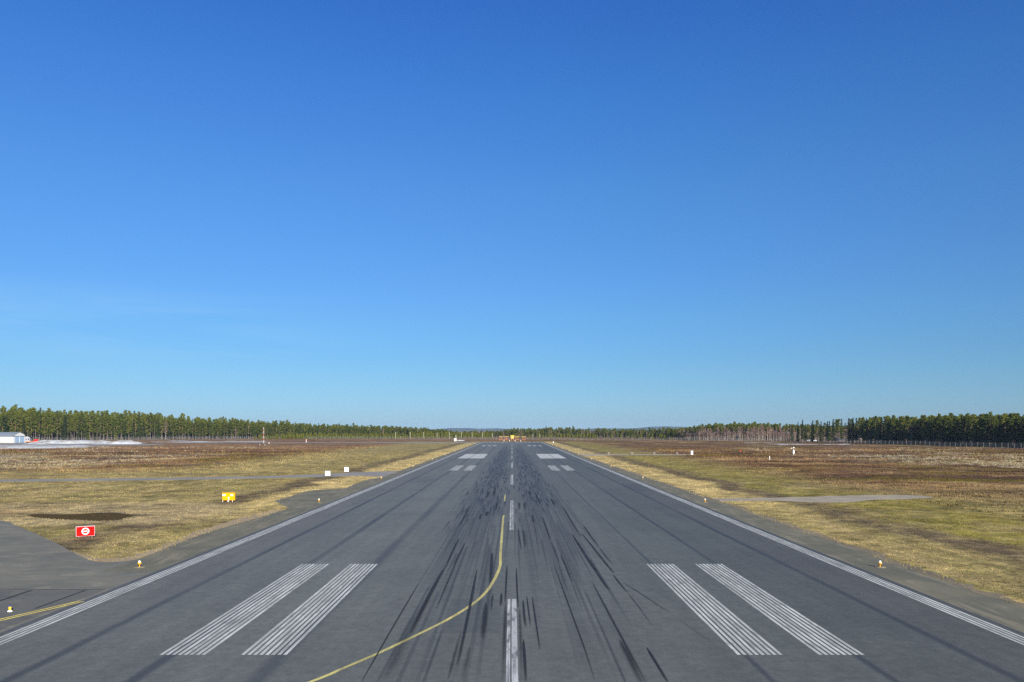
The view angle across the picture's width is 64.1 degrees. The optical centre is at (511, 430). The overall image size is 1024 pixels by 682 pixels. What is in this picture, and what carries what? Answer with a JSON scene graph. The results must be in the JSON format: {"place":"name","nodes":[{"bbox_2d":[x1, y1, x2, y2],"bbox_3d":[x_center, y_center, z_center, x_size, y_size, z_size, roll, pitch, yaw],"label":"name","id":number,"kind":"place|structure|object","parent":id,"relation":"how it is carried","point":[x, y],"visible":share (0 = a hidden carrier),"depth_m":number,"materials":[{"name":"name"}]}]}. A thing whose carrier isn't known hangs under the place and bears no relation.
{"place":"outdoors","nodes":[
{"label":"outdoors","id":0,"kind":"place"},
{"bbox_2d":[0,471,397,481],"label":"service road","id":1,"kind":"structure","parent":0,"point":[381,473],"depth_m":157.43,"materials":[{"name":"grey asphalt"}]},
{"bbox_2d":[202,442,477,442],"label":"perimeter strip","id":2,"kind":"object","parent":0,"point":[340,442],"visible":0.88,"depth_m":608.34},
{"bbox_2d":[0,431,1023,606],"bbox_3d":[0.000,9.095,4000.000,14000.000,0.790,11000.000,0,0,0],"label":"ground","id":3,"kind":"structure","parent":0,"point":[585,445],"depth_m":132.29,"materials":[{"name":"yellow plant"}]},
{"bbox_2d":[0,415,6,431],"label":"pine tree","id":4,"kind":"object","parent":3,"relation":"on","point":[3,424],"visible":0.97,"depth_m":721.66,"materials":[{"name":"green plant"}]},
{"bbox_2d":[7,408,14,431],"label":"pine tree","id":5,"kind":"object","parent":3,"relation":"on","point":[10,418],"visible":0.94,"depth_m":726.21,"materials":[{"name":"green plant"}]},
{"bbox_2d":[0,432,25,442],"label":"hangar","id":6,"kind":"structure","parent":3,"relation":"on","point":[12,437],"depth_m":587.02,"materials":[{"name":"metal"}]},
{"bbox_2d":[11,411,19,431],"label":"pine tree","id":7,"kind":"object","parent":3,"relation":"on","point":[16,419],"visible":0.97,"depth_m":729.28,"materials":[{"name":"green plant"}]},
{"bbox_2d":[16,413,22,431],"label":"pine tree","id":8,"kind":"object","parent":3,"relation":"on","point":[20,422],"visible":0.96,"depth_m":733.79,"materials":[{"name":"green plant"}]},
{"bbox_2d":[25,413,31,431],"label":"pine tree","id":9,"kind":"object","parent":3,"relation":"on","point":[26,420],"visible":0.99,"depth_m":737.62,"materials":[{"name":"green plant"}]},
{"bbox_2d":[28,410,33,436],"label":"pine tree","id":10,"kind":"object","parent":3,"relation":"on","point":[31,422],"visible":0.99,"depth_m":736.19,"materials":[{"name":"green plant"}]},
{"bbox_2d":[33,411,38,438],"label":"pine tree","id":11,"kind":"object","parent":3,"relation":"on","point":[36,428],"visible":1,"depth_m":739.25,"materials":[{"name":"green plant"}]},
{"bbox_2d":[36,410,41,439],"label":"pine tree","id":12,"kind":"object","parent":3,"relation":"on","point":[39,417],"visible":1,"depth_m":741.17,"materials":[{"name":"green plant"}]},
{"bbox_2d":[43,412,50,437],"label":"pine tree","id":13,"kind":"object","parent":3,"relation":"on","point":[47,419],"visible":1,"depth_m":748.43,"materials":[{"name":"green plant"}]},
{"bbox_2d":[0,445,97,448],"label":"snow bank","id":14,"kind":"structure","parent":3,"relation":"on","point":[32,446],"depth_m":419.49,"materials":[{"name":"snow"}]},
{"bbox_2d":[48,414,55,432],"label":"pine tree","id":15,"kind":"object","parent":3,"relation":"on","point":[51,420],"visible":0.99,"depth_m":749.73,"materials":[{"name":"green plant"}]},
{"bbox_2d":[54,410,61,439],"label":"pine tree","id":16,"kind":"object","parent":3,"relation":"on","point":[56,421],"visible":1,"depth_m":751.84,"materials":[{"name":"green plant"}]},
{"bbox_2d":[61,415,67,438],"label":"spruce tree","id":17,"kind":"object","parent":3,"relation":"on","point":[64,433],"visible":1,"depth_m":754.96,"materials":[{"name":"green plant"}]},
{"bbox_2d":[67,414,73,432],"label":"pine tree","id":18,"kind":"object","parent":3,"relation":"on","point":[71,420],"visible":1,"depth_m":760.29,"materials":[{"name":"green plant"}]},
{"bbox_2d":[71,416,78,431],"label":"pine tree","id":19,"kind":"object","parent":3,"relation":"on","point":[74,417],"visible":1,"depth_m":762.67,"materials":[{"name":"green plant"}]},
{"bbox_2d":[0,520,154,632],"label":"taxiway","id":20,"kind":"structure","parent":3,"relation":"on","point":[30,559],"depth_m":53.74,"materials":[{"name":"grey asphalt"}]},
{"bbox_2d":[0,601,84,620],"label":"taxiway edge line","id":21,"kind":"object","parent":20,"relation":"on","point":[40,611],"visible":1,"depth_m":41.14,"materials":[{"name":"yellow paint"}]},
{"bbox_2d":[0,589,103,628],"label":"taxiway patch","id":22,"kind":"object","parent":20,"relation":"on","point":[29,601],"visible":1,"depth_m":43.61,"materials":[{"name":"grey asphalt"}]},
{"bbox_2d":[0,589,105,607],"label":"tar joints","id":23,"kind":"object","parent":22,"relation":"on","point":[53,601],"visible":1,"depth_m":44.91,"materials":[{"name":"asphalt"}]},
{"bbox_2d":[0,443,162,445],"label":"hangar apron","id":24,"kind":"object","parent":3,"relation":"on","point":[77,444],"depth_m":522.77,"materials":[{"name":"concrete"}]},
{"bbox_2d":[78,413,85,439],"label":"pine tree","id":25,"kind":"object","parent":3,"relation":"on","point":[81,415],"visible":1,"depth_m":766.22,"materials":[{"name":"green plant"}]},
{"bbox_2d":[26,440,142,443],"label":"snow bank","id":26,"kind":"structure","parent":3,"relation":"on","point":[83,442],"depth_m":547.61,"materials":[{"name":"snow"}]},
{"bbox_2d":[76,525,94,537],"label":"no entry sign","id":27,"kind":"object","parent":3,"relation":"on","point":[81,531],"visible":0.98,"depth_m":69.37,"materials":[{"name":"metal"}]},
{"bbox_2d":[86,411,93,437],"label":"pine tree","id":28,"kind":"object","parent":3,"relation":"on","point":[89,419],"visible":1,"depth_m":767.51,"materials":[{"name":"green plant"}]},
{"bbox_2d":[38,512,153,521],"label":"wet mud","id":29,"kind":"structure","parent":3,"relation":"on","point":[109,512],"depth_m":88.28,"materials":[{"name":"soil"}]},
{"bbox_2d":[28,513,138,520],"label":"puddle","id":30,"kind":"object","parent":29,"relation":"on","point":[102,516],"visible":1,"depth_m":86.20,"materials":[{"name":"liquid"}]},
{"bbox_2d":[98,415,102,439],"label":"pine tree","id":31,"kind":"object","parent":3,"relation":"on","point":[100,423],"visible":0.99,"depth_m":774.55,"materials":[{"name":"green plant"}]},
{"bbox_2d":[104,410,110,439],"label":"pine tree","id":32,"kind":"object","parent":3,"relation":"on","point":[107,420],"visible":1,"depth_m":778.36,"materials":[{"name":"green plant"}]},
{"bbox_2d":[111,419,116,438],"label":"pine tree","id":33,"kind":"object","parent":3,"relation":"on","point":[113,428],"visible":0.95,"depth_m":781.14,"materials":[{"name":"green plant"}]},
{"bbox_2d":[118,414,123,439],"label":"pine tree","id":34,"kind":"object","parent":3,"relation":"on","point":[122,424],"visible":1,"depth_m":787.18,"materials":[{"name":"green plant"}]},
{"bbox_2d":[126,416,130,433],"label":"pine tree","id":35,"kind":"object","parent":3,"relation":"on","point":[129,423],"visible":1,"depth_m":790.25,"materials":[{"name":"green plant"}]},
{"bbox_2d":[131,419,135,439],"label":"spruce tree","id":36,"kind":"object","parent":3,"relation":"on","point":[133,430],"visible":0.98,"depth_m":793.86,"materials":[{"name":"green plant"}]},
{"bbox_2d":[141,419,145,438],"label":"spruce tree","id":37,"kind":"object","parent":3,"relation":"on","point":[143,431],"visible":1,"depth_m":795.01,"materials":[{"name":"green plant"}]},
{"bbox_2d":[32,437,266,439],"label":"perimeter fence","id":38,"kind":"object","parent":3,"relation":"on","point":[50,438],"visible":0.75,"depth_m":768.41,"materials":[{"name":"metal"}]},
{"bbox_2d":[147,412,153,439],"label":"pine tree","id":39,"kind":"object","parent":3,"relation":"on","point":[149,421],"visible":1,"depth_m":799.05,"materials":[{"name":"green plant"}]},
{"bbox_2d":[152,415,157,439],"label":"pine tree","id":40,"kind":"object","parent":3,"relation":"on","point":[154,419],"visible":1,"depth_m":800.69,"materials":[{"name":"green plant"}]},
{"bbox_2d":[155,416,159,438],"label":"spruce tree","id":41,"kind":"object","parent":3,"relation":"on","point":[157,432],"visible":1,"depth_m":803.85,"materials":[{"name":"green plant"}]},
{"bbox_2d":[171,417,174,433],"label":"pine tree","id":42,"kind":"object","parent":3,"relation":"on","point":[173,421],"visible":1,"depth_m":810.07,"materials":[{"name":"green plant"}]},
{"bbox_2d":[74,509,281,561],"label":"dry grass","id":43,"kind":"structure","parent":3,"relation":"on","point":[233,522],"depth_m":67.44,"materials":[{"name":"beige plant"}]},
{"bbox_2d":[175,417,182,432],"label":"pine tree","id":44,"kind":"object","parent":3,"relation":"on","point":[179,421],"visible":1,"depth_m":811.79,"materials":[{"name":"green plant"}]},
{"bbox_2d":[178,418,185,438],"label":"pine tree","id":45,"kind":"object","parent":3,"relation":"on","point":[182,420],"visible":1,"depth_m":816.57,"materials":[{"name":"green plant"}]},
{"bbox_2d":[193,421,198,438],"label":"pine tree","id":46,"kind":"object","parent":3,"relation":"on","point":[196,426],"visible":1,"depth_m":821.70,"materials":[{"name":"green plant"}]},
{"bbox_2d":[141,441,272,442],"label":"snow","id":47,"kind":"structure","parent":3,"relation":"on","point":[218,441],"depth_m":652.70,"materials":[{"name":"snow"}]},
{"bbox_2d":[222,493,234,501],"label":"taxiway sign","id":48,"kind":"object","parent":3,"relation":"on","point":[228,496],"visible":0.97,"depth_m":103.91,"materials":[{"name":"yellow metal"}]},
{"bbox_2d":[106,442,480,570],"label":"runway shoulder","id":49,"kind":"object","parent":3,"relation":"on","point":[299,503],"visible":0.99,"depth_m":76.42},
{"bbox_2d":[0,442,1023,681],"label":"runway","id":50,"kind":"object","parent":3,"relation":"on","point":[404,533],"visible":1,"depth_m":42.61,"materials":[{"name":"grey asphalt"}]},
{"bbox_2d":[308,495,505,681],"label":"taxi line","id":51,"kind":"object","parent":50,"relation":"on","point":[459,612],"visible":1,"depth_m":39.10,"materials":[{"name":"yellow paint"}]},
{"bbox_2d":[160,445,863,654],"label":"touchdown marking","id":52,"kind":"object","parent":50,"relation":"on","point":[472,467],"visible":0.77,"depth_m":40.28,"materials":[{"name":"paint"}]},
{"bbox_2d":[0,442,1023,644],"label":"edge line","id":53,"kind":"object","parent":50,"relation":"on","point":[456,453],"visible":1,"depth_m":49.73,"materials":[{"name":"paint"}]},
{"bbox_2d":[506,451,517,681],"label":"line","id":54,"kind":"object","parent":50,"relation":"on","point":[514,650],"visible":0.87,"depth_m":35.64,"materials":[{"name":"paint"}]},
{"bbox_2d":[459,454,564,457],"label":"aiming point marking","id":55,"kind":"object","parent":50,"relation":"on","point":[484,455],"visible":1,"depth_m":283.01,"materials":[{"name":"paint"}]},
{"bbox_2d":[367,487,666,679],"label":"tyre marks","id":56,"kind":"object","parent":50,"relation":"on","point":[524,616],"visible":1,"depth_m":43.54,"materials":[{"name":"rubber"}]},
{"bbox_2d":[0,404,1023,446],"bbox_3d":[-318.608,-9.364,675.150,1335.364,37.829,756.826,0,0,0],"label":"forest","id":57,"kind":"object","parent":3,"relation":"on","point":[139,416],"visible":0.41,"depth_m":807.15,"materials":[{"name":"green plant"}]},
{"bbox_2d":[0,445,1023,516],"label":"heather","id":58,"kind":"object","parent":3,"relation":"on","point":[922,465],"visible":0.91,"depth_m":245.94,"materials":[{"name":"brown plant"}]},
{"bbox_2d":[302,436,790,441],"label":"perimeter fence","id":59,"kind":"object","parent":3,"relation":"on","point":[738,439],"visible":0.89,"depth_m":782.98,"materials":[{"name":"metal"}]},
{"bbox_2d":[543,442,1023,632],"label":"runway shoulder","id":60,"kind":"object","parent":3,"relation":"on","point":[1006,613],"visible":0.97,"depth_m":54.54,"materials":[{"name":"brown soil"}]},
{"bbox_2d":[800,420,803,442],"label":"spruce tree","id":61,"kind":"object","parent":3,"relation":"on","point":[802,433],"visible":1,"depth_m":602.26,"materials":[{"name":"green plant"}]},
{"bbox_2d":[805,427,810,441],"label":"pine tree","id":62,"kind":"object","parent":3,"relation":"on","point":[808,434],"visible":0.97,"depth_m":615.77,"materials":[{"name":"green plant"}]},
{"bbox_2d":[774,444,846,444],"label":"snow","id":63,"kind":"structure","parent":3,"relation":"on","point":[812,444],"depth_m":527.75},
{"bbox_2d":[810,420,815,441],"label":"spruce tree","id":64,"kind":"object","parent":3,"relation":"on","point":[812,434],"visible":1,"depth_m":606.69,"materials":[{"name":"green plant"}]},
{"bbox_2d":[814,420,819,441],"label":"pine tree","id":65,"kind":"object","parent":3,"relation":"on","point":[816,425],"visible":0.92,"depth_m":620.76,"materials":[{"name":"green plant"}]},
{"bbox_2d":[827,421,832,442],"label":"spruce tree","id":66,"kind":"object","parent":3,"relation":"on","point":[829,433],"visible":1,"depth_m":587.57,"materials":[{"name":"green plant"}]},
{"bbox_2d":[831,419,835,442],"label":"spruce tree","id":67,"kind":"object","parent":3,"relation":"on","point":[833,430],"visible":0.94,"depth_m":609.40,"materials":[{"name":"green plant"}]},
{"bbox_2d":[834,419,842,442],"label":"pine tree","id":68,"kind":"object","parent":3,"relation":"on","point":[838,426],"visible":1,"depth_m":590.09,"materials":[{"name":"green plant"}]},
{"bbox_2d":[848,419,851,440],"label":"spruce tree","id":69,"kind":"object","parent":3,"relation":"on","point":[849,433],"visible":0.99,"depth_m":589.07,"materials":[{"name":"green plant"}]},
{"bbox_2d":[849,417,855,441],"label":"spruce tree","id":70,"kind":"object","parent":3,"relation":"on","point":[853,433],"visible":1,"depth_m":583.51,"materials":[{"name":"green plant"}]},
{"bbox_2d":[854,420,862,442],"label":"pine tree","id":71,"kind":"object","parent":3,"relation":"on","point":[859,426],"visible":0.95,"depth_m":578.59,"materials":[{"name":"green plant"}]},
{"bbox_2d":[859,417,866,438],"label":"pine tree","id":72,"kind":"object","parent":3,"relation":"on","point":[863,425],"visible":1,"depth_m":568.97,"materials":[{"name":"green plant"}]},
{"bbox_2d":[864,419,872,443],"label":"pine tree","id":73,"kind":"object","parent":3,"relation":"on","point":[868,422],"visible":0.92,"depth_m":566.31,"materials":[{"name":"green plant"}]},
{"bbox_2d":[871,416,879,443],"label":"pine tree","id":74,"kind":"object","parent":3,"relation":"on","point":[875,429],"visible":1,"depth_m":556.93,"materials":[{"name":"green plant"}]},
{"bbox_2d":[881,421,886,443],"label":"spruce tree","id":75,"kind":"object","parent":3,"relation":"on","point":[884,433],"visible":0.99,"depth_m":548.13,"materials":[{"name":"green plant"}]},
{"bbox_2d":[885,420,890,442],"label":"spruce tree","id":76,"kind":"object","parent":3,"relation":"on","point":[887,436],"visible":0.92,"depth_m":543.14,"materials":[{"name":"green plant"}]},
{"bbox_2d":[888,420,897,443],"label":"pine tree","id":77,"kind":"object","parent":3,"relation":"on","point":[892,431],"visible":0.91,"depth_m":539.18,"materials":[{"name":"green plant"}]},
{"bbox_2d":[889,419,896,436],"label":"pine tree","id":78,"kind":"object","parent":3,"relation":"on","point":[894,429],"visible":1,"depth_m":535.23,"materials":[{"name":"green plant"}]},
{"bbox_2d":[896,419,902,442],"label":"spruce tree","id":79,"kind":"object","parent":3,"relation":"on","point":[900,434],"visible":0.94,"depth_m":530.58,"materials":[{"name":"green plant"}]},
{"bbox_2d":[904,416,911,444],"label":"pine tree","id":80,"kind":"object","parent":3,"relation":"on","point":[908,425],"visible":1,"depth_m":522.47,"materials":[{"name":"green plant"}]},
{"bbox_2d":[794,439,1023,447],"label":"perimeter fence","id":81,"kind":"object","parent":3,"relation":"on","point":[985,444],"visible":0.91,"depth_m":478.95,"materials":[{"name":"metal"}]},
{"bbox_2d":[914,420,921,443],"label":"spruce tree","id":82,"kind":"object","parent":3,"relation":"on","point":[917,433],"visible":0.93,"depth_m":513.46,"materials":[{"name":"green plant"}]},
{"bbox_2d":[918,417,924,444],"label":"pine tree","id":83,"kind":"object","parent":3,"relation":"on","point":[920,423],"visible":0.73,"depth_m":509.34,"materials":[{"name":"green plant"}]},
{"bbox_2d":[920,415,929,444],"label":"pine tree","id":84,"kind":"object","parent":3,"relation":"on","point":[923,416],"visible":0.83,"depth_m":505.75,"materials":[{"name":"green plant"}]},
{"bbox_2d":[921,418,930,444],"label":"pine tree","id":85,"kind":"object","parent":3,"relation":"on","point":[926,425],"visible":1,"depth_m":501.14,"materials":[{"name":"green plant"}]},
{"bbox_2d":[929,418,938,444],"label":"pine tree","id":86,"kind":"object","parent":3,"relation":"on","point":[933,424],"visible":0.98,"depth_m":496.74,"materials":[{"name":"green plant"}]},
{"bbox_2d":[936,418,945,439],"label":"pine tree","id":87,"kind":"object","parent":3,"relation":"on","point":[940,426],"visible":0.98,"depth_m":488.74,"materials":[{"name":"green plant"}]},
{"bbox_2d":[943,416,952,445],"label":"pine tree","id":88,"kind":"object","parent":3,"relation":"on","point":[947,432],"visible":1,"depth_m":484.23,"materials":[{"name":"green plant"}]},
{"bbox_2d":[951,415,958,442],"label":"spruce tree","id":89,"kind":"object","parent":3,"relation":"on","point":[954,440],"visible":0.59,"depth_m":480.14,"materials":[{"name":"green plant"}]},
{"bbox_2d":[951,416,961,445],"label":"pine tree","id":90,"kind":"object","parent":3,"relation":"on","point":[957,427],"visible":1,"depth_m":474.70,"materials":[{"name":"green plant"}]},
{"bbox_2d":[958,415,966,445],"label":"pine tree","id":91,"kind":"object","parent":3,"relation":"on","point":[961,422],"visible":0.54,"depth_m":479.18,"materials":[{"name":"green plant"}]},
{"bbox_2d":[960,416,969,445],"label":"pine tree","id":92,"kind":"object","parent":3,"relation":"on","point":[965,423],"visible":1,"depth_m":469.67,"materials":[{"name":"green plant"}]},
{"bbox_2d":[966,416,974,445],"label":"pine tree","id":93,"kind":"object","parent":3,"relation":"on","point":[968,429],"visible":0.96,"depth_m":465.93,"materials":[{"name":"green plant"}]},
{"bbox_2d":[969,416,978,445],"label":"pine tree","id":94,"kind":"object","parent":3,"relation":"on","point":[973,430],"visible":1,"depth_m":461.49,"materials":[{"name":"green plant"}]},
{"bbox_2d":[976,417,988,445],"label":"pine tree","id":95,"kind":"object","parent":3,"relation":"on","point":[981,434],"visible":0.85,"depth_m":456.47,"materials":[{"name":"green plant"}]},
{"bbox_2d":[979,413,990,441],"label":"pine tree","id":96,"kind":"object","parent":3,"relation":"on","point":[986,415],"visible":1,"depth_m":451.79,"materials":[{"name":"green plant"}]},
{"bbox_2d":[987,417,997,446],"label":"pine tree","id":97,"kind":"object","parent":3,"relation":"on","point":[993,422],"visible":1,"depth_m":446.57,"materials":[{"name":"green plant"}]},
{"bbox_2d":[996,424,1000,445],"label":"spruce tree","id":98,"kind":"object","parent":3,"relation":"on","point":[998,435],"visible":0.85,"depth_m":448.34,"materials":[{"name":"green plant"}]},
{"bbox_2d":[998,420,1004,446],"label":"spruce tree","id":99,"kind":"object","parent":3,"relation":"on","point":[1001,435],"visible":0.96,"depth_m":443.03,"materials":[{"name":"green plant"}]},
{"bbox_2d":[1004,426,1010,446],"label":"spruce tree","id":100,"kind":"object","parent":3,"relation":"on","point":[1007,441],"visible":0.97,"depth_m":439.06,"materials":[{"name":"green plant"}]},
{"bbox_2d":[1003,417,1011,435],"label":"pine tree","id":101,"kind":"object","parent":3,"relation":"on","point":[1006,422],"visible":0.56,"depth_m":443.71,"materials":[{"name":"green plant"}]},
{"bbox_2d":[1007,415,1016,446],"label":"pine tree","id":102,"kind":"object","parent":3,"relation":"on","point":[1011,418],"visible":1,"depth_m":434.67,"materials":[{"name":"green plant"}]},
{"bbox_2d":[1013,413,1020,434],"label":"pine tree","id":103,"kind":"object","parent":3,"relation":"on","point":[1016,419],"visible":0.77,"depth_m":435.84,"materials":[{"name":"green plant"}]},
{"bbox_2d":[1015,416,1023,447],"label":"spruce tree","id":104,"kind":"object","parent":3,"relation":"on","point":[1020,431],"visible":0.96,"depth_m":430.03,"materials":[{"name":"green plant"}]},
{"bbox_2d":[0,0,1023,428],"label":"sky","id":105,"kind":"structure","parent":0,"point":[429,214],"materials":[{"name":"blue"}]},
{"bbox_2d":[417,426,719,430],"bbox_3d":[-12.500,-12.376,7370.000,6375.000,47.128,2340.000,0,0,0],"label":"hills","id":106,"kind":"structure","parent":0,"point":[501,429],"depth_m":6931.53,"materials":[{"name":"plant"}]},
{"bbox_2d":[580,454,689,455],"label":"light path","id":107,"kind":"structure","parent":0,"point":[628,454],"depth_m":306.93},
{"bbox_2d":[713,495,932,502],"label":"gravel path","id":108,"kind":"structure","parent":0,"point":[847,498],"depth_m":108.97,"materials":[{"name":"grey gravel"}]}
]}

